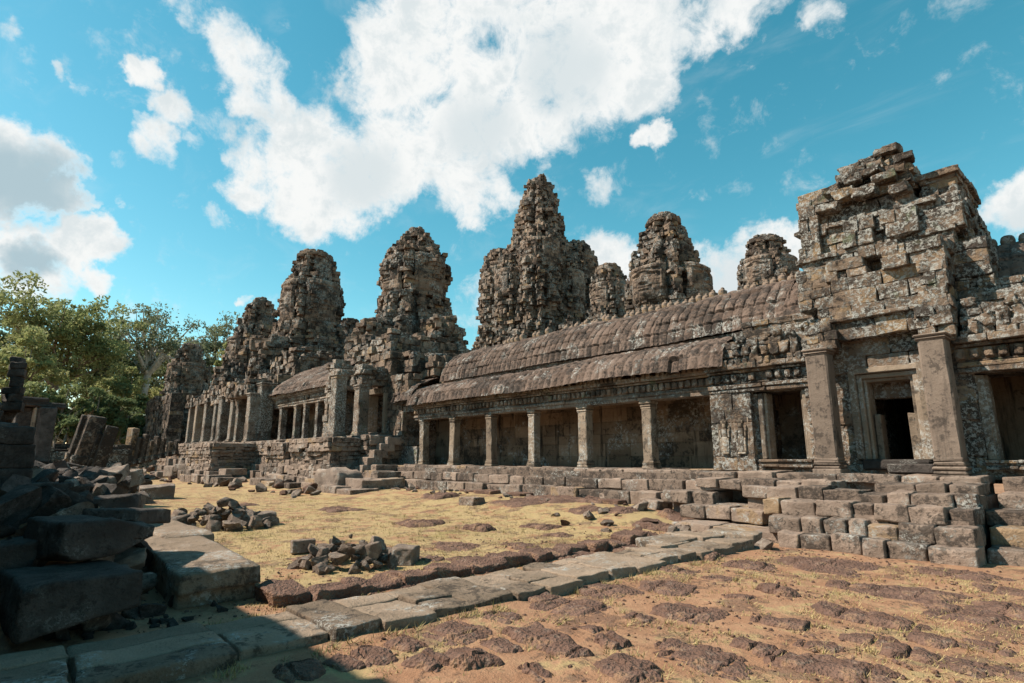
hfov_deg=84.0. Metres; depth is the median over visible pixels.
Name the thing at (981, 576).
laterite slab
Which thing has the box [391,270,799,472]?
gallery
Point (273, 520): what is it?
loose stone
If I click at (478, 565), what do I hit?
kerb block
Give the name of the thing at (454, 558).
laterite slab
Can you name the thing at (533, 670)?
laterite slab
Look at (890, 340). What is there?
entrance pavilion
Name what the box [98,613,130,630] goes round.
rubble stone
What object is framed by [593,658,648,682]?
laterite slab
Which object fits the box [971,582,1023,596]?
laterite slab
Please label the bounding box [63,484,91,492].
rubble stone
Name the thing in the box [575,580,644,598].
laterite slab
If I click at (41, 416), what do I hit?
ruined doorway
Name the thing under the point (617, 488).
stepped terrace
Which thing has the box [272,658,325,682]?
laterite slab
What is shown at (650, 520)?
fallen stone
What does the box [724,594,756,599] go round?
laterite slab
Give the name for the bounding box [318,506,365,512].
laterite slab
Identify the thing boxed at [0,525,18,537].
rubble stone
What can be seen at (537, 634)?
laterite slab
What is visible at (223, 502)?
loose stone
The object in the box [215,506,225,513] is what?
loose stone
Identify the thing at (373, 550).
loose stone
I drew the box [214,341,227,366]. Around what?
jungle tree
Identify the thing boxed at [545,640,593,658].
laterite slab
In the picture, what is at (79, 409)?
jungle tree
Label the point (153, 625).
rubble stone
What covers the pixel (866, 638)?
laterite slab
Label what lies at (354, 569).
loose stone
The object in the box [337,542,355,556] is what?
loose stone
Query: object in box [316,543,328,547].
loose stone
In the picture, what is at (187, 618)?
rubble stone
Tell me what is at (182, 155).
sky
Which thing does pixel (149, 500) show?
rubble stone
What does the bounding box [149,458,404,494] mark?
terrace
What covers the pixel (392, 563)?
loose stone
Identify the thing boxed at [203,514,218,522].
loose stone
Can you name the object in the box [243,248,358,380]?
face tower
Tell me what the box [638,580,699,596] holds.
laterite slab
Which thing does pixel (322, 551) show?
loose stone
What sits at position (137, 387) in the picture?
jungle tree
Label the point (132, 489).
rubble stone
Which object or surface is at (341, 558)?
loose stone
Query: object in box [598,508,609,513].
fallen stone
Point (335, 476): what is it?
stone block
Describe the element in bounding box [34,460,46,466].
rubble stone
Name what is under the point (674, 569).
laterite slab
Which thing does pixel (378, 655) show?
laterite slab
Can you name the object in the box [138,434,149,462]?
balustrade post
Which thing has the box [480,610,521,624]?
laterite slab
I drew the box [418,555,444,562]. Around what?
laterite slab
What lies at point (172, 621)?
rubble stone
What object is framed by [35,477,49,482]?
rubble stone
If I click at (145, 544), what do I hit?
rubble stone
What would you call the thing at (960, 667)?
laterite slab
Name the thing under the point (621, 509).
laterite slab
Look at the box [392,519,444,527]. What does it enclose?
laterite slab
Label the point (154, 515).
stone block
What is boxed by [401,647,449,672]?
laterite slab
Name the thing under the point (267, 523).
loose stone
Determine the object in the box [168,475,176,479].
fallen stone
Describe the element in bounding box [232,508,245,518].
loose stone
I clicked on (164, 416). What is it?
wall block
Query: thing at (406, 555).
loose stone
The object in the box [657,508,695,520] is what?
laterite slab
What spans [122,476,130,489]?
rubble stone
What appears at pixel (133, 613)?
rubble stone
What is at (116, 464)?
rubble stone
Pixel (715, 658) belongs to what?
laterite slab
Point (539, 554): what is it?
kerb block
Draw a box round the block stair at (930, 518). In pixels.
[663,470,998,567]
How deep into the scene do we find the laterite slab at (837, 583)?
7.39 m
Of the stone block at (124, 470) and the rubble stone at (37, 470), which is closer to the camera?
the rubble stone at (37, 470)
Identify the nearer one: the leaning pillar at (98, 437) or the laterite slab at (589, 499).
the laterite slab at (589, 499)
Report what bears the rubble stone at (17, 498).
on the ground at (260, 670)
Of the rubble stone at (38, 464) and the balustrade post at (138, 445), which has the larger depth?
the balustrade post at (138, 445)
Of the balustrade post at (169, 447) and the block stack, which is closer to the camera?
the block stack
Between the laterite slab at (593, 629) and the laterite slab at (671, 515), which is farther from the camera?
the laterite slab at (671, 515)
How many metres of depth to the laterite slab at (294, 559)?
9.29 m
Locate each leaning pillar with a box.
[64,414,86,461]
[69,414,106,464]
[86,433,102,466]
[91,425,118,467]
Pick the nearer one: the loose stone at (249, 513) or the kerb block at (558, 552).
the kerb block at (558, 552)
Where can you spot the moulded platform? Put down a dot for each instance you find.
(292, 459)
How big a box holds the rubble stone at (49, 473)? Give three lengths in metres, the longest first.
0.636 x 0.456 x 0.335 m
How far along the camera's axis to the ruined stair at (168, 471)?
44.31 m
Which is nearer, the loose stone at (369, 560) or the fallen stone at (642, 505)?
the loose stone at (369, 560)
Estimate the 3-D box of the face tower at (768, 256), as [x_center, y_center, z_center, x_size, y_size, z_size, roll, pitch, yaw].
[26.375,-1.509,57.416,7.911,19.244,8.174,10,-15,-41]
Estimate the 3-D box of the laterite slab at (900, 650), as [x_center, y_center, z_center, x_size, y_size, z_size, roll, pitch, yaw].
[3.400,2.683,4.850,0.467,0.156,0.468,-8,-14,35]
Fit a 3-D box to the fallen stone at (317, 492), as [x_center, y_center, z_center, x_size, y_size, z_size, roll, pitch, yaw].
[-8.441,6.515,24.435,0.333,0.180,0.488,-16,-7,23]
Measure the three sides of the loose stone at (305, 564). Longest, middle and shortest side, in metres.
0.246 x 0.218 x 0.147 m
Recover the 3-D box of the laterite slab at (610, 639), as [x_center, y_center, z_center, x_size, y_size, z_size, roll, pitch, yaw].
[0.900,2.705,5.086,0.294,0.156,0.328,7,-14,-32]
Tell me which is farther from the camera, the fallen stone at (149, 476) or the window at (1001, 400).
the fallen stone at (149, 476)
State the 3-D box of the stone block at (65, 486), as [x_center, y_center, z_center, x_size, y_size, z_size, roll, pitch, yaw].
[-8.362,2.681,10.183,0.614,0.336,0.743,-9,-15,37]
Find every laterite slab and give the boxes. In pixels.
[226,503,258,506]
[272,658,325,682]
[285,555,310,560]
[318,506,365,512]
[322,653,365,671]
[349,645,398,666]
[361,591,377,595]
[383,634,427,652]
[390,584,415,589]
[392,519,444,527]
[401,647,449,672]
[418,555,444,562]
[420,492,459,499]
[422,620,492,645]
[430,541,479,550]
[444,646,504,670]
[445,556,480,560]
[462,523,496,531]
[479,637,523,652]
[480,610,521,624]
[490,497,547,507]
[500,621,576,650]
[501,542,539,549]
[517,662,552,682]
[519,523,561,530]
[524,494,576,502]
[526,591,558,604]
[529,596,611,615]
[541,532,573,537]
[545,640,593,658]
[558,551,593,559]
[564,495,603,503]
[568,505,601,514]
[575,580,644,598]
[576,624,603,633]
[593,630,634,650]
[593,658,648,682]
[604,506,640,513]
[607,544,639,551]
[607,653,664,682]
[622,612,656,623]
[632,517,671,531]
[635,530,658,536]
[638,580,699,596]
[649,602,730,623]
[653,643,750,681]
[654,638,692,651]
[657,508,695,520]
[657,564,699,574]
[697,552,726,560]
[701,575,741,581]
[721,559,778,571]
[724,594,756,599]
[729,636,777,657]
[750,615,816,631]
[755,583,801,597]
[763,649,819,673]
[777,555,885,577]
[792,639,845,652]
[801,653,901,682]
[810,600,871,624]
[825,580,883,588]
[838,633,900,646]
[842,583,972,603]
[868,611,933,630]
[879,642,940,664]
[902,630,958,648]
[913,566,1015,583]
[921,603,1023,627]
[935,653,1003,678]
[957,638,1016,656]
[962,600,1023,620]
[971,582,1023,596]
[973,662,1023,681]
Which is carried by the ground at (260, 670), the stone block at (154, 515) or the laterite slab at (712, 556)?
the laterite slab at (712, 556)
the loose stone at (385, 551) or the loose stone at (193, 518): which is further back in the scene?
the loose stone at (193, 518)
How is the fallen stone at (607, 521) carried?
on the ground at (260, 670)
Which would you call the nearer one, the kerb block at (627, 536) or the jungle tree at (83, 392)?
the kerb block at (627, 536)
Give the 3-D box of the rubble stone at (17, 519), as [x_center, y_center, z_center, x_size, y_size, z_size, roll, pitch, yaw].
[-5.767,2.067,6.597,0.282,0.142,0.406,-21,32,-3]
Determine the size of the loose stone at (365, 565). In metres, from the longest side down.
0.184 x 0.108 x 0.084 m
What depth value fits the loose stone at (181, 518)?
13.12 m
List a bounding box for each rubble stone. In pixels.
[0,474,30,496]
[0,484,41,524]
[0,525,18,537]
[2,506,31,526]
[14,501,94,537]
[30,486,71,516]
[31,469,58,482]
[32,466,43,477]
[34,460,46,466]
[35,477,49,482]
[46,460,68,469]
[52,474,58,481]
[53,461,81,467]
[53,628,70,639]
[54,469,78,482]
[57,468,68,472]
[58,475,79,482]
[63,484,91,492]
[64,479,79,486]
[65,489,98,507]
[78,466,107,476]
[78,490,93,500]
[79,477,94,492]
[81,615,111,631]
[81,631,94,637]
[82,467,104,480]
[83,555,114,561]
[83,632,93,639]
[91,476,107,483]
[91,483,106,495]
[95,475,116,483]
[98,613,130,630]
[103,484,128,494]
[109,474,122,482]
[110,463,120,467]
[113,546,146,569]
[118,479,126,485]
[121,607,140,618]
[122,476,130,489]
[124,621,136,629]
[129,485,138,492]
[134,540,152,567]
[136,490,156,503]
[138,603,166,617]
[140,479,152,484]
[141,495,145,507]
[141,572,156,594]
[148,618,159,623]
[149,623,159,627]
[159,618,169,623]
[167,617,178,627]
[181,616,193,621]
[210,600,217,606]
[216,605,228,612]
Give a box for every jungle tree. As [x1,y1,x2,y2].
[0,270,153,390]
[0,288,35,393]
[0,325,73,422]
[23,380,96,443]
[52,413,79,446]
[57,316,143,414]
[68,342,166,410]
[75,387,141,444]
[88,301,222,395]
[90,363,152,444]
[102,381,148,444]
[135,335,219,388]
[145,336,198,406]
[185,311,241,370]
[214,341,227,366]
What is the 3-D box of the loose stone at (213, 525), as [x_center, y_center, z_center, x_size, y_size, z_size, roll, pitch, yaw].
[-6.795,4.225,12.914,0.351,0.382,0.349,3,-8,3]
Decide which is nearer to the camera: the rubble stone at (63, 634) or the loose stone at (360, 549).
the rubble stone at (63, 634)
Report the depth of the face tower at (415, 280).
45.33 m
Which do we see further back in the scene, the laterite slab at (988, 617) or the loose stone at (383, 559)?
the loose stone at (383, 559)
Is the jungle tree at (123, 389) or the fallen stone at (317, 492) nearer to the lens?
the fallen stone at (317, 492)
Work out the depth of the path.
5.47 m
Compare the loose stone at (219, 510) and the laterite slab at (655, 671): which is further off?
the loose stone at (219, 510)
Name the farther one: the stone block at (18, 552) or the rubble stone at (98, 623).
the stone block at (18, 552)
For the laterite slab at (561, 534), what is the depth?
12.23 m
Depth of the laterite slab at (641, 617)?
5.87 m
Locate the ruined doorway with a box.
[13,396,66,462]
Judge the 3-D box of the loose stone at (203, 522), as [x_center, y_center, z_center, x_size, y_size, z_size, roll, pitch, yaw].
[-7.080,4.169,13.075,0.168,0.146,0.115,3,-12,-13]
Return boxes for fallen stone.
[144,474,154,478]
[146,467,154,471]
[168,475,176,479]
[203,482,212,486]
[219,479,229,486]
[228,482,240,485]
[228,485,239,488]
[232,478,242,486]
[238,477,247,481]
[255,482,266,491]
[274,479,292,487]
[279,490,287,494]
[291,488,301,496]
[302,483,317,490]
[304,485,316,493]
[310,490,321,495]
[408,483,414,488]
[560,519,569,525]
[583,510,594,519]
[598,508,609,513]
[600,519,613,524]
[600,528,611,531]
[631,500,647,510]
[642,518,657,522]
[667,525,677,531]
[678,525,689,530]
[754,538,773,549]
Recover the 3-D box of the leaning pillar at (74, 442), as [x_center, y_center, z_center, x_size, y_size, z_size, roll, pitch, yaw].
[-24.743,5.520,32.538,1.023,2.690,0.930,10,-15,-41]
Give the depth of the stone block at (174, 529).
9.35 m
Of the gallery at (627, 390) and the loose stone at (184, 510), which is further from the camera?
the gallery at (627, 390)
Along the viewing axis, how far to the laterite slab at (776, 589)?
6.86 m
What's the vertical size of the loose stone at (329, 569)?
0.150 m
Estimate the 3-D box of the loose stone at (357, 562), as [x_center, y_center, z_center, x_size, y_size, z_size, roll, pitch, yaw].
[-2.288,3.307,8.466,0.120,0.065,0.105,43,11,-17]
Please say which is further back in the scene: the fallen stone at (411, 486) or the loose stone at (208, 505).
the fallen stone at (411, 486)
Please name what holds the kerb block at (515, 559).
on the ground at (260, 670)
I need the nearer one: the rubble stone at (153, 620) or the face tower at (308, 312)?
the rubble stone at (153, 620)
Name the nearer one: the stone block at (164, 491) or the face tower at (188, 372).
the stone block at (164, 491)
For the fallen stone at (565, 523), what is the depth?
13.69 m
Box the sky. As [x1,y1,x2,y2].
[0,0,1023,443]
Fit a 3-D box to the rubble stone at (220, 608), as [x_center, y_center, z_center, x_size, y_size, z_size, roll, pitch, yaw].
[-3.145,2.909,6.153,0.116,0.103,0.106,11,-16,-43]
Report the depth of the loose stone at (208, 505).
13.98 m
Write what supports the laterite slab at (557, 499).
on the ground at (260, 670)
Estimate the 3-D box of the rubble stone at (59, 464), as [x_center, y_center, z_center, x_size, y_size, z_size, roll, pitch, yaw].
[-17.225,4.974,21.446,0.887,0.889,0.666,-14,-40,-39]
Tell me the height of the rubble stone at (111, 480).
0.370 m
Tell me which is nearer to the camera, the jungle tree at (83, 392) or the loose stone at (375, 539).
the loose stone at (375, 539)
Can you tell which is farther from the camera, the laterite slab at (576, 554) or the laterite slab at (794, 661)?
the laterite slab at (576, 554)
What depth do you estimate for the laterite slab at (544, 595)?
6.63 m
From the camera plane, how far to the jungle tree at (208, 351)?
124.49 m
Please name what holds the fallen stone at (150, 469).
on the ground at (260, 670)
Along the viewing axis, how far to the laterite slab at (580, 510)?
15.15 m
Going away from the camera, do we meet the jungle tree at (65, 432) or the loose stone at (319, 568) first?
the loose stone at (319, 568)
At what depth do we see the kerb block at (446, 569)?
7.97 m
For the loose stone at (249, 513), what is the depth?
13.76 m
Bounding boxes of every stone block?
[0,536,38,570]
[0,560,142,643]
[23,515,154,561]
[31,482,73,490]
[82,507,170,523]
[93,493,141,507]
[103,464,130,483]
[128,469,145,486]
[139,483,174,498]
[151,520,213,540]
[314,467,362,489]
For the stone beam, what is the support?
on the ground at (260, 670)
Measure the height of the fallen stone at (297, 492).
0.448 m
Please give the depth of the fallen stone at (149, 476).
43.23 m
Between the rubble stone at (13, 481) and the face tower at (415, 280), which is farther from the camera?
the face tower at (415, 280)
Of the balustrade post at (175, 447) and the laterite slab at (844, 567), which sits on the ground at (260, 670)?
the laterite slab at (844, 567)
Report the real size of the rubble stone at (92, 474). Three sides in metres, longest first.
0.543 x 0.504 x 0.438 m
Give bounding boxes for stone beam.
[141,534,259,609]
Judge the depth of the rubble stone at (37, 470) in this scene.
13.74 m
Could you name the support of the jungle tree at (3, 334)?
on the ground at (260, 670)
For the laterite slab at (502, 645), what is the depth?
4.90 m
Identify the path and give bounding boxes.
[0,527,761,682]
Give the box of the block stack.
[0,425,35,483]
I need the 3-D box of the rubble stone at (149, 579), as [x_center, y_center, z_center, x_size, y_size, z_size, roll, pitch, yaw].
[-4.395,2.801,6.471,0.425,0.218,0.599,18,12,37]
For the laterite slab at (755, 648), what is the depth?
4.97 m
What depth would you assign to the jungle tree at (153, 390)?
115.94 m
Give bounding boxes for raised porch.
[322,328,457,459]
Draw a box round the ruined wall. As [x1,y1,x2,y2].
[44,444,133,468]
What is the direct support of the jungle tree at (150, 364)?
on the ground at (260, 670)
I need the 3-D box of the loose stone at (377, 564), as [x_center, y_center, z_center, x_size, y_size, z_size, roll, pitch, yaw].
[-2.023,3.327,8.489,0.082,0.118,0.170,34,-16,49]
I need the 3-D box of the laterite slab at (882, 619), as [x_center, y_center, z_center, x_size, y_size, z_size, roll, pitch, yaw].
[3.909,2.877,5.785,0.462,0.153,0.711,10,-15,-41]
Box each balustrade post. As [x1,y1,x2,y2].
[125,428,139,466]
[132,437,142,463]
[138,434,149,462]
[145,439,153,460]
[150,436,160,459]
[158,438,165,457]
[164,441,173,455]
[171,439,180,454]
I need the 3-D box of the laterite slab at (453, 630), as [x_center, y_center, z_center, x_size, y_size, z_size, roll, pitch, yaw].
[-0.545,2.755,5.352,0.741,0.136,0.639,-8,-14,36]
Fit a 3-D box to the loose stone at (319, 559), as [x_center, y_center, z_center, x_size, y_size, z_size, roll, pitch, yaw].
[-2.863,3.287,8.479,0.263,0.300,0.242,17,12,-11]
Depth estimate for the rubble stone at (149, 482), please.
27.97 m
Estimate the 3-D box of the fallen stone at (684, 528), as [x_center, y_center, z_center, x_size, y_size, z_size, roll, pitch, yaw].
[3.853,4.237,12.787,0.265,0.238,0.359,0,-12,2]
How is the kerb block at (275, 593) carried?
on the ground at (260, 670)
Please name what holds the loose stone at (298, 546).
on the ground at (260, 670)
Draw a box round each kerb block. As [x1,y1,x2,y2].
[254,579,310,607]
[307,582,361,601]
[340,573,402,594]
[383,568,437,584]
[423,562,471,578]
[451,556,509,574]
[484,551,532,567]
[518,547,553,562]
[543,546,572,559]
[553,543,587,551]
[577,540,608,551]
[599,539,629,548]
[610,529,647,544]
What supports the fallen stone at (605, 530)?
on the ground at (260, 670)
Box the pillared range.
[184,369,270,442]
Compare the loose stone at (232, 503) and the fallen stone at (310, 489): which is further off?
the fallen stone at (310, 489)
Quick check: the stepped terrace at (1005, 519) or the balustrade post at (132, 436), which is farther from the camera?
the balustrade post at (132, 436)
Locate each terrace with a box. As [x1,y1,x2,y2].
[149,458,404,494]
[396,464,727,507]
[985,476,1023,566]
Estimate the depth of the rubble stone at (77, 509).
6.70 m
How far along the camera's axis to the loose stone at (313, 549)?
8.67 m
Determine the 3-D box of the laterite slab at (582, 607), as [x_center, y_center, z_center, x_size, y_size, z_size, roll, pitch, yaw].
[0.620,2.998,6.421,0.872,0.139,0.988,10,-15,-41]
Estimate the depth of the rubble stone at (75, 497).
7.39 m
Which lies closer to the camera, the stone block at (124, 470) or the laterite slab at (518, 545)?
the laterite slab at (518, 545)
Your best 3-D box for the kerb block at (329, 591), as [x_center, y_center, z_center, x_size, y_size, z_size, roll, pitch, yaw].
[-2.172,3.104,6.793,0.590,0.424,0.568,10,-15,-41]
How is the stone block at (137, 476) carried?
on the ground at (260, 670)
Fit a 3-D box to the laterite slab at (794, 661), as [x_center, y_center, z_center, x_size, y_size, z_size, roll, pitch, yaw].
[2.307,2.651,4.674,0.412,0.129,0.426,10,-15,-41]
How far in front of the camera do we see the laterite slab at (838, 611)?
6.08 m
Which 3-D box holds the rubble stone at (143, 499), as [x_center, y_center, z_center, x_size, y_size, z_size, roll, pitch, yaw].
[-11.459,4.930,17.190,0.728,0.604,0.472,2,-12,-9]
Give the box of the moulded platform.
[130,434,435,482]
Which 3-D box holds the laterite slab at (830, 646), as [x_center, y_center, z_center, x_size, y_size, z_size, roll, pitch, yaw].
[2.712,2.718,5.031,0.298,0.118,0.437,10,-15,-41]
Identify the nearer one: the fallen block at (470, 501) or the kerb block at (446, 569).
the kerb block at (446, 569)
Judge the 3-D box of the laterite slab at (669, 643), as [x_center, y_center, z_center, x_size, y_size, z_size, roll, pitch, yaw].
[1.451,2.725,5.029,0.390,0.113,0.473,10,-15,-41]
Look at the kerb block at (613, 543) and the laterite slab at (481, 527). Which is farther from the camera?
the laterite slab at (481, 527)
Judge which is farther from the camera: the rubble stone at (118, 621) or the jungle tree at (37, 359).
the jungle tree at (37, 359)
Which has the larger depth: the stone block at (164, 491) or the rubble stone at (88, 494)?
the stone block at (164, 491)
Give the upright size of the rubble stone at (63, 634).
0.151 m
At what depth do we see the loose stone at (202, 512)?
13.45 m
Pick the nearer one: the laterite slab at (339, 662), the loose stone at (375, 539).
the laterite slab at (339, 662)
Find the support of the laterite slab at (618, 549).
on the ground at (260, 670)
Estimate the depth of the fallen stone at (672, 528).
12.69 m
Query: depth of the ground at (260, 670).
6.50 m
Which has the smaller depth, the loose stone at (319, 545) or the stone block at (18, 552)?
the stone block at (18, 552)
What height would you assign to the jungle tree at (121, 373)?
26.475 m
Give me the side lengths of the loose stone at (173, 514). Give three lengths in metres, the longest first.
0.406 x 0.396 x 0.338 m
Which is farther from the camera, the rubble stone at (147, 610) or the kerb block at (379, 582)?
the kerb block at (379, 582)
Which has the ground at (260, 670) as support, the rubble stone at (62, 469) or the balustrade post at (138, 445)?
the rubble stone at (62, 469)
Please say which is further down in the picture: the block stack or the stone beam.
the stone beam
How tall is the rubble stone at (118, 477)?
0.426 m
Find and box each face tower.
[159,343,211,442]
[209,297,277,389]
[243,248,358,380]
[344,226,470,365]
[587,262,626,320]
[622,211,712,312]
[737,233,798,290]
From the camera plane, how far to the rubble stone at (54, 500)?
6.99 m
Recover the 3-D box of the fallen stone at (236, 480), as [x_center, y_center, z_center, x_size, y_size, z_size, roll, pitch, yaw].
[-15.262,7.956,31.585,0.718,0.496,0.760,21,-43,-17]
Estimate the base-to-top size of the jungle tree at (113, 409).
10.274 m
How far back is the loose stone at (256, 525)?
13.41 m
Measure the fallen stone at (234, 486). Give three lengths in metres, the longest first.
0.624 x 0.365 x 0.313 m
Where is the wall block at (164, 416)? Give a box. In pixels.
[142,392,185,444]
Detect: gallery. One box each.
[268,358,355,439]
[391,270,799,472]
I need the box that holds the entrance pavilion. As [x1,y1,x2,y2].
[703,142,1023,483]
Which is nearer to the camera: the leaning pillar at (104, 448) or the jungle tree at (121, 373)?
the leaning pillar at (104, 448)
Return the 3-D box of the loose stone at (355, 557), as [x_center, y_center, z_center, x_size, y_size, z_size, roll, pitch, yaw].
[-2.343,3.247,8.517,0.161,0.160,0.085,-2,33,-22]
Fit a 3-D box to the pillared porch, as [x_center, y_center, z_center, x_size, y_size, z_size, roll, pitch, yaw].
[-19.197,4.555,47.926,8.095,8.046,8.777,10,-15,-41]
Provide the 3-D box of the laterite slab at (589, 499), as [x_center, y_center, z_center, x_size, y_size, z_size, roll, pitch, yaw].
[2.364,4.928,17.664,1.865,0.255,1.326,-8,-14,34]
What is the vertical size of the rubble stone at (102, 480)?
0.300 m
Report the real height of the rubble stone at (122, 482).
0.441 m
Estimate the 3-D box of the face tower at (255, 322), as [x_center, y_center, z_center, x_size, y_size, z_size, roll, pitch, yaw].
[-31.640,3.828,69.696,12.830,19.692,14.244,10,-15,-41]
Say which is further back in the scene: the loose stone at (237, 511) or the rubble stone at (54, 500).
the loose stone at (237, 511)
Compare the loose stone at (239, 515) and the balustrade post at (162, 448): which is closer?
the loose stone at (239, 515)
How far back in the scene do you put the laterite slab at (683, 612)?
6.06 m
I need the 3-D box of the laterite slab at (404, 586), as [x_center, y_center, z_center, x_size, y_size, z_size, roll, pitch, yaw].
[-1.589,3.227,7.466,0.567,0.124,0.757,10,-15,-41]
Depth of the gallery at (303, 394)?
40.02 m
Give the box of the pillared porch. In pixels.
[225,346,341,441]
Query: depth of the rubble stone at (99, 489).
10.61 m
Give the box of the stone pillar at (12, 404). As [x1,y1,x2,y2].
[0,356,26,425]
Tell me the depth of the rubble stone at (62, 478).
10.68 m
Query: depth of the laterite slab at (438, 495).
20.35 m
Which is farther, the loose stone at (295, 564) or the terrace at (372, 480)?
the terrace at (372, 480)
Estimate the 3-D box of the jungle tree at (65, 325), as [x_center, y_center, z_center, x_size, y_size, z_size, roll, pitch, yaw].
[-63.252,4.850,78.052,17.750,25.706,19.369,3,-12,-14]
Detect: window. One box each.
[757,389,813,466]
[974,375,1023,469]
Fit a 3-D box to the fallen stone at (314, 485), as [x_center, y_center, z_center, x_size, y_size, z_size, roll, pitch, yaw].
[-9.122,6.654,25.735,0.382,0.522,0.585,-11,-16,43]
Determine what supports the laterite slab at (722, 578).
on the ground at (260, 670)
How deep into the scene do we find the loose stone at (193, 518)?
13.14 m
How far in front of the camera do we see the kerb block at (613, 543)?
10.59 m
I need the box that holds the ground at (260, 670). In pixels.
[0,468,1023,682]
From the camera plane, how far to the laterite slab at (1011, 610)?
6.19 m
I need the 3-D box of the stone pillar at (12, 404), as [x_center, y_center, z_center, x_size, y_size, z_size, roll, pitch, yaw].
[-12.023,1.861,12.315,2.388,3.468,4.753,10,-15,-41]
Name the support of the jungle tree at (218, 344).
on the ground at (260, 670)
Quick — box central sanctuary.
[470,173,598,350]
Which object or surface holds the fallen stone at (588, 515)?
on the ground at (260, 670)
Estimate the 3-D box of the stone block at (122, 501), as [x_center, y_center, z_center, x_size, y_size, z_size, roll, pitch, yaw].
[-7.205,2.973,10.210,0.920,0.474,0.728,6,-13,-28]
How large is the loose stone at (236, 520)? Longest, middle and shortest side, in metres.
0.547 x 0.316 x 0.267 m
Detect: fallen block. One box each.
[459,496,484,505]
[639,498,672,509]
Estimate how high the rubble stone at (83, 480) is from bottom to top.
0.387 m
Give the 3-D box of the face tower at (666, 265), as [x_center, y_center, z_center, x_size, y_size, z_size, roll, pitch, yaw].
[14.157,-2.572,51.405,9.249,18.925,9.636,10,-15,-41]
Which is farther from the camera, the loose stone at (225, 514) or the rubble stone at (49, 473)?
the loose stone at (225, 514)
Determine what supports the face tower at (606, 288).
on the upper terrace
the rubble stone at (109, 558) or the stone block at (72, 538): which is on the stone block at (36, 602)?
the stone block at (72, 538)
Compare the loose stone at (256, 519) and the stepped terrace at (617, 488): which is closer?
the loose stone at (256, 519)
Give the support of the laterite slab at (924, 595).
on the ground at (260, 670)
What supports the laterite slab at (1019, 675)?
on the ground at (260, 670)
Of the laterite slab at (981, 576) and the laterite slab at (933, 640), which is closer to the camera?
the laterite slab at (933, 640)
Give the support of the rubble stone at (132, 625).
on the ground at (260, 670)
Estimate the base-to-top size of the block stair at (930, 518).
1.531 m
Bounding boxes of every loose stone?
[171,509,186,516]
[171,514,189,521]
[178,508,187,512]
[186,514,199,521]
[198,510,206,515]
[200,520,207,525]
[202,503,214,511]
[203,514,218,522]
[206,519,222,531]
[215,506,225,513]
[216,497,228,506]
[219,509,230,519]
[222,520,242,530]
[222,527,238,531]
[227,514,246,528]
[228,498,239,509]
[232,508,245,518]
[234,507,241,513]
[241,509,252,525]
[248,516,263,527]
[252,522,259,528]
[257,510,276,519]
[262,516,278,525]
[263,519,270,528]
[287,554,311,568]
[290,538,315,553]
[298,559,310,569]
[308,543,318,555]
[311,555,328,567]
[312,562,327,574]
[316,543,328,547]
[316,547,329,557]
[324,565,335,573]
[327,543,337,552]
[328,552,349,565]
[332,535,340,544]
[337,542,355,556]
[348,563,360,573]
[350,554,360,561]
[353,544,366,554]
[355,560,361,567]
[361,541,381,562]
[361,559,369,570]
[364,555,374,563]
[370,536,384,549]
[373,560,382,567]
[378,549,387,557]
[378,554,387,562]
[387,554,396,569]
[391,544,419,565]
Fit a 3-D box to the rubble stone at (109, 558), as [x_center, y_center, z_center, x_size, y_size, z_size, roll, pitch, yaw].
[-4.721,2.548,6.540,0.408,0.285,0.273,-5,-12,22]
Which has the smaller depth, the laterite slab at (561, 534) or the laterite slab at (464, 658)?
the laterite slab at (464, 658)
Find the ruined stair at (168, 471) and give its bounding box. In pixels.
[144,464,185,477]
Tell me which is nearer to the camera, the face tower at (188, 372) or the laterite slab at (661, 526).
the laterite slab at (661, 526)
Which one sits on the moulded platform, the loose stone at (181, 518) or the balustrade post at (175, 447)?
the balustrade post at (175, 447)
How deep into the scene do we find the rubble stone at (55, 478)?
15.16 m
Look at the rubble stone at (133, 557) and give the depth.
6.80 m
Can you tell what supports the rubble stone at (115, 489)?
on the ground at (260, 670)
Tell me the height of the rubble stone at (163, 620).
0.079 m
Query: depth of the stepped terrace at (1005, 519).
9.89 m
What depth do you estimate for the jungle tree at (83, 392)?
103.84 m
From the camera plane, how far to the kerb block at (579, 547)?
10.17 m
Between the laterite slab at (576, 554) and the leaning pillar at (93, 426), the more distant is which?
the leaning pillar at (93, 426)
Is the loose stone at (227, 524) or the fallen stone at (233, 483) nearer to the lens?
the loose stone at (227, 524)
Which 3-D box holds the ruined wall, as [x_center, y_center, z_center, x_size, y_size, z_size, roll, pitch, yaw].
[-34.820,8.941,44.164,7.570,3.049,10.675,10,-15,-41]
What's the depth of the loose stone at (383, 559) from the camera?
8.69 m
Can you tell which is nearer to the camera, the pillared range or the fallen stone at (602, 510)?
the fallen stone at (602, 510)
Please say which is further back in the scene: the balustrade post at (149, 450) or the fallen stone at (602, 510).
the balustrade post at (149, 450)

